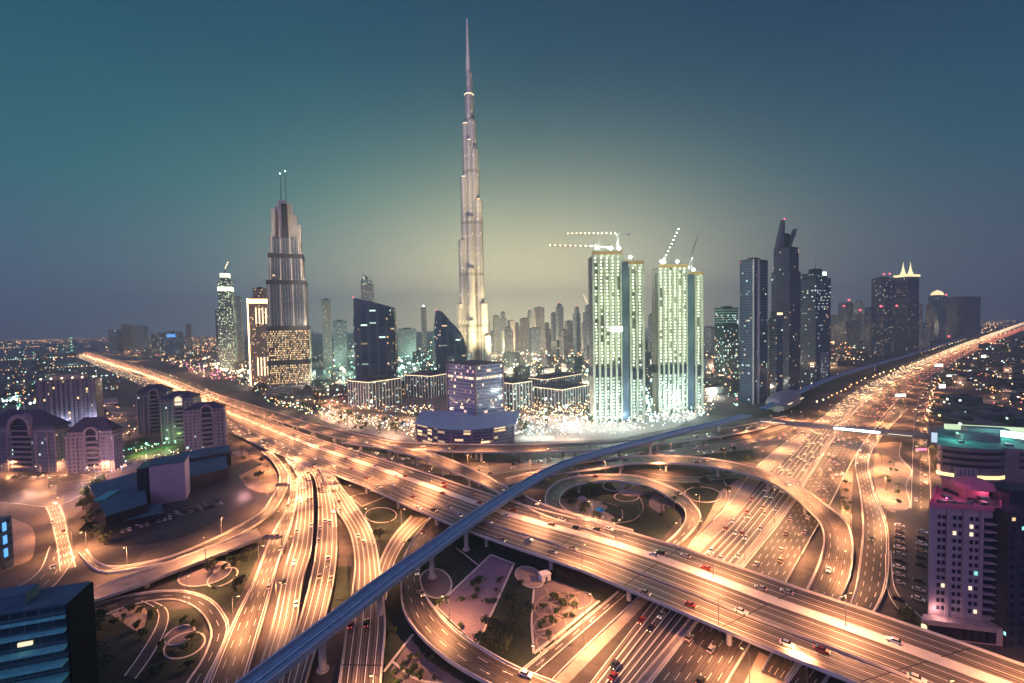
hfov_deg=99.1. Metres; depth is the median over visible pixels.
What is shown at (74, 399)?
apartment block
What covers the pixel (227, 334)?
tower
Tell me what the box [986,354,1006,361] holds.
building
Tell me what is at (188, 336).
tower
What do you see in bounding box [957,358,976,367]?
building
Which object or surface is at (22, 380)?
building
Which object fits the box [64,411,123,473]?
hotel
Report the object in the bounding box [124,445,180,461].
lawn
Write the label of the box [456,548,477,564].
kerb
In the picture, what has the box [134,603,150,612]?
shrub
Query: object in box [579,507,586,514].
tree
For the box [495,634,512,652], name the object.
tree
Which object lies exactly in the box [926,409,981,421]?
building
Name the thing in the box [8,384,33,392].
building
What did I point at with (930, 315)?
tower
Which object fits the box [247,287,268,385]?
hotel block
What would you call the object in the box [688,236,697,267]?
tower crane
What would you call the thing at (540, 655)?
street lamp
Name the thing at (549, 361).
building
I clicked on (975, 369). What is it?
building
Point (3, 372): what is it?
building
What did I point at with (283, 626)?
flyover
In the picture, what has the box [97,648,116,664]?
tree
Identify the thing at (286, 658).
rail viaduct
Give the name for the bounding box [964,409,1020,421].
building
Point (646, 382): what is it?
building
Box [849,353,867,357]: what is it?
building
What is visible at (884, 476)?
palm tree
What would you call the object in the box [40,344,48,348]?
building
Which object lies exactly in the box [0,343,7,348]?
building
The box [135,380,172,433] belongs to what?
hotel
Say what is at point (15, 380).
building
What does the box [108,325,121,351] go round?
tower
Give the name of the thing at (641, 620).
car
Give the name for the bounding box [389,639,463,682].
gravel
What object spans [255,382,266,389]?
building
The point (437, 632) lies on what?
flyover
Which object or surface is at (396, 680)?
shrub
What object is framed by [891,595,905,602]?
car
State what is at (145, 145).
sky
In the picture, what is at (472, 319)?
skyscraper
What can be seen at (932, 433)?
lift tower
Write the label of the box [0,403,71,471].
hotel
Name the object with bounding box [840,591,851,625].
street lamp
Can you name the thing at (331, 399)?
building
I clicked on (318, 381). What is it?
building
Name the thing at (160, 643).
shrub
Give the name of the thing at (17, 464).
balcony door
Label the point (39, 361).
building
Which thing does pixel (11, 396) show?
building
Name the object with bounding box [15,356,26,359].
building
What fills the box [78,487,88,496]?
tree
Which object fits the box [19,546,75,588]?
road
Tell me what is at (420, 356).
building
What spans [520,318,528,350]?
tower
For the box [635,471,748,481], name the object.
road
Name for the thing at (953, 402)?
building
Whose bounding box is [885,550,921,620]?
road
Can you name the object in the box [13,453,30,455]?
balcony door
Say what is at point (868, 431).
lit window
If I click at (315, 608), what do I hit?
flyover
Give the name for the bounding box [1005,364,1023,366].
building
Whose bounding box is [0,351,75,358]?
road
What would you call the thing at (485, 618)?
tree
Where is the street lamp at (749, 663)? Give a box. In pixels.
[740,646,749,682]
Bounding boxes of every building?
[0,341,14,343]
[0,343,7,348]
[0,361,24,365]
[0,370,8,374]
[0,381,12,387]
[0,389,20,393]
[0,391,17,395]
[0,394,21,401]
[0,400,16,405]
[0,516,14,573]
[0,581,98,682]
[4,373,18,378]
[4,378,19,382]
[6,383,24,388]
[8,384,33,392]
[9,370,20,373]
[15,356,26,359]
[18,394,36,403]
[20,377,40,383]
[26,377,49,384]
[30,366,44,370]
[32,359,45,363]
[34,356,46,359]
[34,363,46,367]
[34,372,56,377]
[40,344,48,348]
[48,344,61,348]
[51,354,70,358]
[52,367,74,370]
[52,370,63,373]
[58,353,78,357]
[63,368,76,372]
[71,369,88,374]
[102,379,114,384]
[102,384,117,389]
[134,349,151,351]
[157,355,172,361]
[185,347,196,359]
[192,341,196,347]
[197,360,210,366]
[211,357,216,364]
[234,361,245,373]
[235,375,249,381]
[240,377,249,382]
[253,387,260,392]
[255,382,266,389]
[266,393,289,401]
[277,398,291,405]
[292,385,313,400]
[294,393,312,407]
[312,361,318,368]
[312,369,315,379]
[313,387,324,396]
[315,352,322,359]
[315,380,322,384]
[316,368,326,374]
[317,384,332,390]
[320,395,347,403]
[323,380,335,384]
[329,384,343,395]
[330,369,343,382]
[343,370,352,376]
[348,348,353,356]
[412,351,425,362]
[412,365,427,370]
[503,351,519,366]
[513,366,536,373]
[514,366,530,378]
[537,366,554,375]
[542,356,554,366]
[551,340,558,354]
[561,362,573,371]
[566,356,582,368]
[641,341,647,350]
[641,351,651,364]
[641,380,651,392]
[647,370,651,380]
[647,383,651,394]
[699,358,712,369]
[699,373,727,378]
[699,384,730,396]
[707,376,739,390]
[830,352,845,354]
[830,356,841,361]
[830,361,845,365]
[839,354,863,359]
[841,344,853,347]
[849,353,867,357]
[854,342,863,350]
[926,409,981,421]
[938,373,952,376]
[939,394,982,404]
[940,377,951,384]
[943,404,991,411]
[944,416,1012,426]
[945,370,969,373]
[946,401,973,403]
[951,374,983,387]
[953,373,989,376]
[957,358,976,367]
[957,365,973,371]
[962,380,985,389]
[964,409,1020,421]
[969,371,998,374]
[971,368,984,370]
[975,366,998,370]
[977,350,1001,352]
[978,343,1004,349]
[978,362,1007,365]
[980,351,1001,357]
[980,374,996,378]
[983,386,999,392]
[984,379,1019,385]
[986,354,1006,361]
[992,406,1023,416]
[994,347,1021,352]
[995,379,1023,385]
[996,392,1023,401]
[997,372,1023,379]
[997,384,1022,385]
[1000,386,1023,391]
[1001,387,1023,391]
[1002,414,1023,425]
[1003,366,1023,373]
[1004,340,1023,346]
[1004,356,1023,361]
[1005,361,1023,364]
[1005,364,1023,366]
[1006,352,1023,355]
[1007,358,1023,361]
[1010,337,1023,340]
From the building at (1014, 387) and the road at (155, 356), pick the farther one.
the road at (155, 356)
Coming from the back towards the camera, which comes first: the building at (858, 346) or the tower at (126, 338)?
the tower at (126, 338)
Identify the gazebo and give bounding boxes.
[577,496,586,503]
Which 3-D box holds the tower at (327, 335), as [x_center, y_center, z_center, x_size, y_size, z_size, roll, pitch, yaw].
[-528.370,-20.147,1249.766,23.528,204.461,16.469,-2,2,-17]
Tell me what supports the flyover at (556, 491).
on the ground at (818, 402)
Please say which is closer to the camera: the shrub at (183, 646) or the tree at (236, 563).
the shrub at (183, 646)
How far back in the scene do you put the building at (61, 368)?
1378.88 m
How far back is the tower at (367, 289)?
1483.22 m
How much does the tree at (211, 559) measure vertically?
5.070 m
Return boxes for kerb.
[163,631,205,659]
[164,624,195,645]
[177,561,231,586]
[207,567,237,586]
[350,491,384,505]
[365,507,396,522]
[383,634,413,671]
[392,661,440,682]
[420,568,451,598]
[435,554,514,643]
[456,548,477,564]
[515,566,543,587]
[531,589,534,652]
[533,613,566,639]
[534,592,578,619]
[534,600,599,653]
[536,618,562,631]
[536,632,556,649]
[537,607,576,614]
[541,592,580,603]
[545,588,554,616]
[548,592,573,605]
[565,591,592,609]
[593,500,622,521]
[613,498,643,523]
[614,492,638,501]
[684,487,721,502]
[713,481,729,519]
[887,444,911,508]
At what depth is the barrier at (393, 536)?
249.07 m
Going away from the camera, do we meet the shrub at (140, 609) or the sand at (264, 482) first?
the shrub at (140, 609)
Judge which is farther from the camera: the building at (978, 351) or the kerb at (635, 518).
the building at (978, 351)
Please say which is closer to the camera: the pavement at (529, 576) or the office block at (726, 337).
the pavement at (529, 576)
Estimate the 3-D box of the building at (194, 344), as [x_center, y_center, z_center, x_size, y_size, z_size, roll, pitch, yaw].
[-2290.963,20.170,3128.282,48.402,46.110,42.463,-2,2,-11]
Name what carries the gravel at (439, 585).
on the lawn at (456, 565)
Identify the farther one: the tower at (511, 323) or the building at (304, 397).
the tower at (511, 323)
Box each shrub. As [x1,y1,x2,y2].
[108,617,123,624]
[119,604,136,611]
[132,619,140,628]
[132,627,148,635]
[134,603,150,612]
[141,666,159,675]
[146,612,158,619]
[147,605,164,613]
[154,661,167,673]
[157,636,166,646]
[177,660,194,667]
[178,614,186,623]
[178,643,193,650]
[184,630,204,639]
[189,618,196,626]
[221,563,227,569]
[389,668,400,675]
[391,678,400,682]
[399,659,405,669]
[401,667,412,678]
[406,653,413,662]
[410,662,417,676]
[416,667,423,680]
[427,655,438,661]
[434,598,447,605]
[473,586,479,594]
[481,597,491,603]
[535,603,546,608]
[537,620,542,628]
[543,615,557,623]
[545,629,551,640]
[549,592,555,601]
[554,606,561,613]
[556,597,567,606]
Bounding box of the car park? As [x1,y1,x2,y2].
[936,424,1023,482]
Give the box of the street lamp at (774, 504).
[774,485,774,522]
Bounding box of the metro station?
[766,390,803,412]
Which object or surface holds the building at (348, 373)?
on the ground at (818, 402)
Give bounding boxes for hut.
[538,569,551,582]
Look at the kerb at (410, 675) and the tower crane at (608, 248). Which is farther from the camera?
the tower crane at (608, 248)
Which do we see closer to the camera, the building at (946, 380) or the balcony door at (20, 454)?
the balcony door at (20, 454)
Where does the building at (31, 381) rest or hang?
on the ground at (818, 402)
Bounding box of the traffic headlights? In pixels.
[81,322,1023,470]
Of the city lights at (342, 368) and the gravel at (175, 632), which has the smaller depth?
the gravel at (175, 632)
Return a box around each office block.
[347,374,401,408]
[404,370,446,398]
[414,360,519,443]
[504,377,531,410]
[529,371,581,390]
[533,381,587,406]
[714,306,737,378]
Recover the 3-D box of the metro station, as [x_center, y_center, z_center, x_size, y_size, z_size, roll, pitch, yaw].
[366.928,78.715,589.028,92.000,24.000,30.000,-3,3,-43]
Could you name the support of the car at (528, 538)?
on the flyover at (854, 641)
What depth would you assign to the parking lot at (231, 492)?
287.41 m
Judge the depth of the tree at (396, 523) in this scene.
257.62 m
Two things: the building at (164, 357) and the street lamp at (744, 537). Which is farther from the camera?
the building at (164, 357)
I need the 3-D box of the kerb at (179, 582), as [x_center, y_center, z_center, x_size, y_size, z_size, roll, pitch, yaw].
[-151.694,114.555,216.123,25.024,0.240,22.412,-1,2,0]
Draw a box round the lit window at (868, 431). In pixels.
[834,427,879,433]
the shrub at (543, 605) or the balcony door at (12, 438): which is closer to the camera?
the shrub at (543, 605)
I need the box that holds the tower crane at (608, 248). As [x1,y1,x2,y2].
[555,239,610,250]
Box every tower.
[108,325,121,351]
[121,324,130,350]
[130,325,148,350]
[136,454,189,504]
[151,333,164,353]
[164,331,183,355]
[186,324,191,347]
[215,309,219,369]
[217,273,237,370]
[234,296,244,361]
[321,299,332,369]
[333,320,347,366]
[343,297,404,394]
[361,268,374,301]
[398,328,416,357]
[421,305,427,358]
[433,310,467,371]
[493,315,499,350]
[499,311,506,352]
[503,326,513,351]
[507,320,514,332]
[514,322,519,351]
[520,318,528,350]
[527,310,533,327]
[528,327,540,356]
[534,307,544,348]
[543,322,550,352]
[551,312,556,340]
[556,302,563,339]
[559,329,568,356]
[564,320,572,350]
[573,305,580,354]
[581,322,582,349]
[583,305,588,358]
[588,247,645,422]
[648,314,651,351]
[651,261,703,412]
[704,326,714,351]
[740,257,767,403]
[767,318,770,388]
[770,311,782,395]
[800,266,830,382]
[830,299,860,343]
[852,301,864,340]
[864,307,876,356]
[871,273,897,355]
[893,262,919,353]
[919,304,922,350]
[922,326,929,347]
[926,303,933,340]
[927,427,937,448]
[928,290,949,339]
[945,296,980,339]
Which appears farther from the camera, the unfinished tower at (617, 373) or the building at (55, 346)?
the building at (55, 346)
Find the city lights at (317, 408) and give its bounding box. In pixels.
[3,350,737,455]
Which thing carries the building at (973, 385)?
on the ground at (818, 402)
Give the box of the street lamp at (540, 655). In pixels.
[531,644,540,672]
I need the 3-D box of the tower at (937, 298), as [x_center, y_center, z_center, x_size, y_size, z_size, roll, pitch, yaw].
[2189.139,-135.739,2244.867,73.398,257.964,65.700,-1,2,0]
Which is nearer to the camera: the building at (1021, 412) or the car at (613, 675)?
the car at (613, 675)
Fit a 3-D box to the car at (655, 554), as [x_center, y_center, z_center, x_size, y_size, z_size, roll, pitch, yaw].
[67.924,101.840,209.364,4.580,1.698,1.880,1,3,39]
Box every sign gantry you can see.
[263,534,282,547]
[275,482,289,495]
[321,481,339,490]
[770,472,800,485]
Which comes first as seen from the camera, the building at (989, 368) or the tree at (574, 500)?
the tree at (574, 500)
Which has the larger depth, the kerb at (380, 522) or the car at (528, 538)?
the kerb at (380, 522)
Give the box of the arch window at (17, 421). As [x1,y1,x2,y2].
[11,418,27,434]
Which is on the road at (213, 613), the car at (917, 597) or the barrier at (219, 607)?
the barrier at (219, 607)
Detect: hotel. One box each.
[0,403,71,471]
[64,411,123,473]
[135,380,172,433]
[159,386,201,444]
[182,398,227,451]
[921,467,1002,645]
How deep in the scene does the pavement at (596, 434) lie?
503.26 m
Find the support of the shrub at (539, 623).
on the gravel at (557, 586)
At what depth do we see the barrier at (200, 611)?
185.19 m
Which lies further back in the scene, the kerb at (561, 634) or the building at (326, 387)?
the building at (326, 387)
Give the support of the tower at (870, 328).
on the ground at (818, 402)
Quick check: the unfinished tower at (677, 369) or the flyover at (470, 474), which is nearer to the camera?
the flyover at (470, 474)
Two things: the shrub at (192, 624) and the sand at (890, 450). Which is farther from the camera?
the sand at (890, 450)
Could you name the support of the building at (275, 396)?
on the ground at (818, 402)
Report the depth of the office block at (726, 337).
890.24 m
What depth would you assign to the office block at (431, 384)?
742.12 m
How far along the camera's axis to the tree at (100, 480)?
335.70 m
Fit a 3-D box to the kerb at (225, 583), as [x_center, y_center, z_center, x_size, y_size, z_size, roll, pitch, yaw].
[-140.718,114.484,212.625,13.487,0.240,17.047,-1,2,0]
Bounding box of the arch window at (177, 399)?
[175,397,181,405]
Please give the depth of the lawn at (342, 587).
203.69 m
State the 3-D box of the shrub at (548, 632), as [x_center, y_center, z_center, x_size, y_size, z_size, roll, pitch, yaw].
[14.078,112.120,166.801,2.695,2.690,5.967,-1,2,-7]
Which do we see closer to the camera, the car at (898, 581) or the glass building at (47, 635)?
the glass building at (47, 635)
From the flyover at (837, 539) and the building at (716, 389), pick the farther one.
the building at (716, 389)
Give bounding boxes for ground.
[0,320,1023,682]
[892,510,928,615]
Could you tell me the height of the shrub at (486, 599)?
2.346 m
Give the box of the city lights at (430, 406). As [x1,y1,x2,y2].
[85,405,683,471]
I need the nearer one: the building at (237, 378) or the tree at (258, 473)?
the tree at (258, 473)
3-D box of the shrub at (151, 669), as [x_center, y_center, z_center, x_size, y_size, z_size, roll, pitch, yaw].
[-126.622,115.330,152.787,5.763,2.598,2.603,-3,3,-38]
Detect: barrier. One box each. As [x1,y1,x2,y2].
[95,589,228,682]
[99,598,211,682]
[207,468,290,682]
[246,481,298,673]
[380,515,411,561]
[523,591,618,668]
[552,409,834,679]
[635,327,1016,682]
[646,335,999,682]
[725,331,1020,682]
[784,406,894,682]
[822,409,906,682]
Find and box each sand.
[231,455,276,492]
[840,471,852,600]
[874,442,911,511]
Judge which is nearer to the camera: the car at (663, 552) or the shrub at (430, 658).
the shrub at (430, 658)
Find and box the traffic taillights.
[33,323,1023,504]
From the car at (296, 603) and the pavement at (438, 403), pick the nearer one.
the car at (296, 603)
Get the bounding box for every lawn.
[96,608,203,682]
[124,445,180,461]
[172,546,262,613]
[332,566,351,607]
[336,502,612,682]
[567,482,681,539]
[677,471,731,521]
[696,449,757,463]
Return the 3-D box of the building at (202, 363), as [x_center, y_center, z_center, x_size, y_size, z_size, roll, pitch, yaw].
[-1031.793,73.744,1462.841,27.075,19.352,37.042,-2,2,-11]
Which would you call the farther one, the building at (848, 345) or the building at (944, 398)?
the building at (848, 345)
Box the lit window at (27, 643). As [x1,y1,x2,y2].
[17,640,32,647]
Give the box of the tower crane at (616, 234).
[572,226,630,255]
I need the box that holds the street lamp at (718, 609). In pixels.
[718,595,724,625]
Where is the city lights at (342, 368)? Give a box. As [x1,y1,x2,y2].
[8,320,1009,470]
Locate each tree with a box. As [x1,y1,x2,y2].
[75,500,89,509]
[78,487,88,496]
[79,524,97,531]
[80,515,93,521]
[82,526,94,536]
[83,520,97,525]
[84,509,98,520]
[85,497,91,505]
[86,527,103,538]
[92,477,105,482]
[95,602,114,629]
[95,616,105,626]
[97,531,112,544]
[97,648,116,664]
[98,647,109,667]
[133,445,141,453]
[138,440,148,448]
[204,556,216,564]
[204,561,217,571]
[227,576,243,587]
[230,559,243,569]
[239,548,257,560]
[254,471,263,478]
[373,527,386,539]
[389,519,399,529]
[392,424,400,432]
[473,629,495,647]
[480,614,492,626]
[485,625,501,636]
[486,614,504,628]
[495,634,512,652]
[501,590,516,605]
[518,599,533,615]
[568,497,577,506]
[579,500,589,509]
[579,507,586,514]
[586,481,593,496]
[593,510,601,517]
[639,485,647,499]
[642,491,654,508]
[682,482,690,490]
[692,482,700,490]
[698,476,708,485]
[878,474,891,490]
[895,604,915,617]
[901,614,919,625]
[911,617,929,629]
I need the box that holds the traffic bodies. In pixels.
[33,330,1014,505]
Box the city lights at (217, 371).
[171,353,527,379]
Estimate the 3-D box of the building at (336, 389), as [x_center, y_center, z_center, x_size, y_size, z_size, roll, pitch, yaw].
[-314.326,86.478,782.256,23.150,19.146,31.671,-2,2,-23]
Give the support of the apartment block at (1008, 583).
on the ground at (818, 402)
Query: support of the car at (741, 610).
on the flyover at (854, 641)
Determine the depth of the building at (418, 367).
1164.35 m
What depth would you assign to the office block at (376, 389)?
665.10 m
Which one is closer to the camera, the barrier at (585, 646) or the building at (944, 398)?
the barrier at (585, 646)
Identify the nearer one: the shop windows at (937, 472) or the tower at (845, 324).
the shop windows at (937, 472)
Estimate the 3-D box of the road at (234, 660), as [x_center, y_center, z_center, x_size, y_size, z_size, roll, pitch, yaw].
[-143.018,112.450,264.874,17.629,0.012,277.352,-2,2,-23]
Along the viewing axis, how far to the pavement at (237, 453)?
424.70 m
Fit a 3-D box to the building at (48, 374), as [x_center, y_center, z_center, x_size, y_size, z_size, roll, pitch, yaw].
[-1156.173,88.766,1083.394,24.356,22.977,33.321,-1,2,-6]
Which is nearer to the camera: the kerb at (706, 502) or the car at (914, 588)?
the car at (914, 588)
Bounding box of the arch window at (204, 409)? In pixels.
[201,407,210,416]
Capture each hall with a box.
[89,472,147,532]
[104,398,117,405]
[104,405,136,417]
[124,503,163,527]
[179,445,230,465]
[189,456,227,488]
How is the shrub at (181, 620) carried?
on the lawn at (125, 644)
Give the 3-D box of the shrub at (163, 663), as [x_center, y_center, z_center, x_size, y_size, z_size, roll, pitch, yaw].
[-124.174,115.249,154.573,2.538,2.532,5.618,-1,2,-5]
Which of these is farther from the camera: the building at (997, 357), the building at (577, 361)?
the building at (577, 361)
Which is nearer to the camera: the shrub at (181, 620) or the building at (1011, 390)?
the shrub at (181, 620)
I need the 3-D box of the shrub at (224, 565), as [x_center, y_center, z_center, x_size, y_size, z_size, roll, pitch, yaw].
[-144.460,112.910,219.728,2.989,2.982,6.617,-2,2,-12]
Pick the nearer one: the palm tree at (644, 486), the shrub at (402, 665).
the shrub at (402, 665)
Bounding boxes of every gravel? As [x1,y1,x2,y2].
[165,626,193,643]
[179,562,229,585]
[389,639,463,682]
[421,569,450,596]
[438,556,512,641]
[534,580,596,649]
[647,493,675,512]
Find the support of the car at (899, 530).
on the parking ground at (912, 521)
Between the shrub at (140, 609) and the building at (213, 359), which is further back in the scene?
the building at (213, 359)
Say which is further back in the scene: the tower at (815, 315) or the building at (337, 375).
the building at (337, 375)
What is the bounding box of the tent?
[595,507,603,511]
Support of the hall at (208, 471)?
on the ground at (818, 402)
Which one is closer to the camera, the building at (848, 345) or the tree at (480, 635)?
the tree at (480, 635)
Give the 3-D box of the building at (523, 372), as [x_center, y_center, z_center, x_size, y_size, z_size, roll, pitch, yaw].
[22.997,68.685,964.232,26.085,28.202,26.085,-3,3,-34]
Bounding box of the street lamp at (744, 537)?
[744,516,744,559]
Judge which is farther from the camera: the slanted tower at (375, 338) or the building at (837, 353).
the building at (837, 353)
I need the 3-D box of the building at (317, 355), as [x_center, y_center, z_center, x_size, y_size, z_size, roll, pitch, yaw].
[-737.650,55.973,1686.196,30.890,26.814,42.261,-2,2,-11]
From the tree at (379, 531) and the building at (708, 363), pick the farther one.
the building at (708, 363)
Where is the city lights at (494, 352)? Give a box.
[1,321,1022,467]
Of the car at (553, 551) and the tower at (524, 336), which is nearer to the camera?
the car at (553, 551)
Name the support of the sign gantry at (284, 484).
on the ground at (818, 402)
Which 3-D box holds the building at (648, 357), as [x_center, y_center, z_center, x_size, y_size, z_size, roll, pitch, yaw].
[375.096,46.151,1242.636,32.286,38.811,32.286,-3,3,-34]
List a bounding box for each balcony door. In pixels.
[12,438,29,439]
[13,443,30,445]
[13,448,30,450]
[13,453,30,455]
[14,458,31,460]
[14,463,31,465]
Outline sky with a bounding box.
[0,0,1023,338]
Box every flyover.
[78,351,1023,682]
[78,450,288,573]
[94,528,262,602]
[205,389,794,461]
[260,458,313,682]
[281,462,337,682]
[320,470,385,682]
[341,438,633,537]
[400,517,559,682]
[505,455,853,681]
[545,474,700,544]
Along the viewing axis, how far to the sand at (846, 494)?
299.76 m
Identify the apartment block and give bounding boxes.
[36,374,103,426]
[943,482,1023,647]
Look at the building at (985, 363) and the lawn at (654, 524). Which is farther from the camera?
the building at (985, 363)
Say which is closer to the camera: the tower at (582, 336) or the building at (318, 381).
the building at (318, 381)
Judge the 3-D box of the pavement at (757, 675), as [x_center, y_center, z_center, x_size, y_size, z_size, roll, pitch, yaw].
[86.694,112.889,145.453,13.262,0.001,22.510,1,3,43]
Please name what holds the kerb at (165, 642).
on the gravel at (175, 632)
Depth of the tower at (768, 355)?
757.24 m
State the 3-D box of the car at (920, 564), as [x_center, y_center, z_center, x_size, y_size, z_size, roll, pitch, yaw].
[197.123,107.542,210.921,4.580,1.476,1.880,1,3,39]
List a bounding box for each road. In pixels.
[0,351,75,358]
[0,471,94,506]
[14,361,81,367]
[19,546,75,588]
[45,505,76,570]
[61,440,234,482]
[88,352,248,357]
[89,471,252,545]
[95,591,227,682]
[123,601,169,678]
[210,463,297,682]
[228,459,261,474]
[312,399,415,423]
[352,427,816,475]
[380,517,427,599]
[525,592,625,672]
[590,322,1023,682]
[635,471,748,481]
[651,327,1023,682]
[683,418,800,448]
[788,407,904,682]
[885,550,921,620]
[911,342,990,507]
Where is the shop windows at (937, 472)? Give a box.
[936,470,1004,479]
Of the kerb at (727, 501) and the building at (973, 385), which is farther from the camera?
the building at (973, 385)
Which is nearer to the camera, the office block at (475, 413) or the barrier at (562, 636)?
the barrier at (562, 636)
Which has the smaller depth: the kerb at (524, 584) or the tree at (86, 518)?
the kerb at (524, 584)
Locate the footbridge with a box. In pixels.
[757,418,928,446]
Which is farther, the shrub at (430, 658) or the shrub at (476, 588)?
the shrub at (476, 588)
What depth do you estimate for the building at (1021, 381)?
728.26 m
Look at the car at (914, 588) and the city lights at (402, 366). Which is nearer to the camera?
the car at (914, 588)
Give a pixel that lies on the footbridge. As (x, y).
(878, 432)
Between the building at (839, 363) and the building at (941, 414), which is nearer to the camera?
the building at (941, 414)
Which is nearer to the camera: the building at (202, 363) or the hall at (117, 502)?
the hall at (117, 502)
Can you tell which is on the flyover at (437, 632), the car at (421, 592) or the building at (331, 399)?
the car at (421, 592)
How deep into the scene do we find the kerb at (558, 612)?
181.55 m
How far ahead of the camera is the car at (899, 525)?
250.28 m
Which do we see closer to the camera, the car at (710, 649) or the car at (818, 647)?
the car at (818, 647)
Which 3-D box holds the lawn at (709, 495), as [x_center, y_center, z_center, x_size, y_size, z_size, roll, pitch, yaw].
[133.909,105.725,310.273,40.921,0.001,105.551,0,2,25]
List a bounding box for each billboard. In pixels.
[895,394,905,402]
[938,384,945,387]
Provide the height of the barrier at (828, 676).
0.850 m
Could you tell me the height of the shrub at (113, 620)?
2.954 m
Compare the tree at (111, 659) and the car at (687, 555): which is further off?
the car at (687, 555)
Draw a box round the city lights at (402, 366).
[2,345,1018,454]
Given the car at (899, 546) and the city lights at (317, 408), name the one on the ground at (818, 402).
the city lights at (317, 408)
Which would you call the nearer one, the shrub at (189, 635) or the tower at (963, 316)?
the shrub at (189, 635)
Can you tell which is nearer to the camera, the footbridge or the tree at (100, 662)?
the tree at (100, 662)
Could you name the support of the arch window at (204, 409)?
in the hotel at (205, 424)
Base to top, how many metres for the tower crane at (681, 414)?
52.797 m
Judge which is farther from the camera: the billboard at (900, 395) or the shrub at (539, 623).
the billboard at (900, 395)
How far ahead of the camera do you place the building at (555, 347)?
1680.85 m
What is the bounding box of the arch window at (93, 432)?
[86,429,95,439]
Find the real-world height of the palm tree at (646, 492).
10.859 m
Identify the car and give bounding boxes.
[294,600,298,607]
[348,620,353,628]
[364,619,368,627]
[418,589,424,596]
[519,668,532,679]
[524,536,533,541]
[547,549,556,553]
[568,545,577,550]
[604,526,613,530]
[607,671,617,682]
[609,659,619,669]
[637,616,645,624]
[639,588,650,595]
[647,624,655,632]
[648,551,658,556]
[656,549,665,554]
[657,610,665,618]
[680,553,690,557]
[684,600,696,608]
[684,633,693,642]
[695,675,705,682]
[700,565,711,570]
[706,644,715,653]
[734,606,747,615]
[754,584,767,590]
[779,638,794,648]
[780,588,793,594]
[813,644,829,654]
[826,566,831,572]
[886,636,902,645]
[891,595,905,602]
[892,571,905,577]
[892,579,905,585]
[893,551,904,555]
[893,557,905,562]
[893,564,905,569]
[894,523,904,527]
[894,528,904,532]
[894,533,904,537]
[894,539,904,543]
[894,544,904,549]
[907,672,926,682]
[911,595,925,602]
[912,586,925,592]
[913,577,925,583]
[914,554,926,559]
[914,561,926,567]
[915,547,926,552]
[916,535,927,539]
[916,541,927,545]
[917,529,927,533]
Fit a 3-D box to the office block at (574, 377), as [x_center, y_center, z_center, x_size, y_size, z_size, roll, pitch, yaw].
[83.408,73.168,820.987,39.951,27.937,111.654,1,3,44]
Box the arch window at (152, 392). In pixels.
[150,390,156,397]
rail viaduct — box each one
[235,414,751,682]
[759,321,1008,410]
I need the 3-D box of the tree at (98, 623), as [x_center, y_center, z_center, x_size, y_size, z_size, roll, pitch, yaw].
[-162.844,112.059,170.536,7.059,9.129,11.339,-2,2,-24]
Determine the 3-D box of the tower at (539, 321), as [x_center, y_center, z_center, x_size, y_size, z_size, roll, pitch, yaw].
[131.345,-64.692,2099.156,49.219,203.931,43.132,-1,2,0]
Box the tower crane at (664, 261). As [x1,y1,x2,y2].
[662,228,678,263]
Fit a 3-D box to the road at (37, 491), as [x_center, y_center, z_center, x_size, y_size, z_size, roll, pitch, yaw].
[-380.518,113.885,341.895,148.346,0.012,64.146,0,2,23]
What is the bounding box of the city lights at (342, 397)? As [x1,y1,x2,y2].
[139,336,1021,405]
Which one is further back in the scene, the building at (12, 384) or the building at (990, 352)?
the building at (990, 352)
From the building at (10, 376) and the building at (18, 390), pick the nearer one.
the building at (18, 390)
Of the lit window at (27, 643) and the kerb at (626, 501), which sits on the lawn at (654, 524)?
the kerb at (626, 501)
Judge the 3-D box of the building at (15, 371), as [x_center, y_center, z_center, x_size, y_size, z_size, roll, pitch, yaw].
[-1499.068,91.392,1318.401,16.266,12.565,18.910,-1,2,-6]
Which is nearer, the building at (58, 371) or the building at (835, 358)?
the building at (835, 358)
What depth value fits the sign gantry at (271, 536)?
239.34 m
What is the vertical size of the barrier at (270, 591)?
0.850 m
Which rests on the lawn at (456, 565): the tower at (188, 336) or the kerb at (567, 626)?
the kerb at (567, 626)
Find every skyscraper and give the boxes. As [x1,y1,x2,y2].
[266,171,314,396]
[457,18,490,360]
[769,218,801,394]
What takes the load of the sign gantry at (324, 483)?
on the ground at (818, 402)
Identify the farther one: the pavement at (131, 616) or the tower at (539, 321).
the tower at (539, 321)
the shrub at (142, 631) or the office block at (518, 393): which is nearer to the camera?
the shrub at (142, 631)
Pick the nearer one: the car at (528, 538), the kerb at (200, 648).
the kerb at (200, 648)
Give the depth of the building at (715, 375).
845.51 m
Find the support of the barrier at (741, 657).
on the road at (691, 661)
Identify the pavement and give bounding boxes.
[11,518,34,565]
[110,605,146,630]
[232,450,247,455]
[321,374,589,413]
[321,409,423,442]
[515,407,714,441]
[516,567,541,586]
[554,410,840,682]
[560,498,606,509]
[569,508,614,522]
[611,483,653,495]
[639,325,1023,682]
[687,478,745,546]
[745,652,783,682]
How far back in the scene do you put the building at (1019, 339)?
1914.01 m
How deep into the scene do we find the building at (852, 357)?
1274.17 m

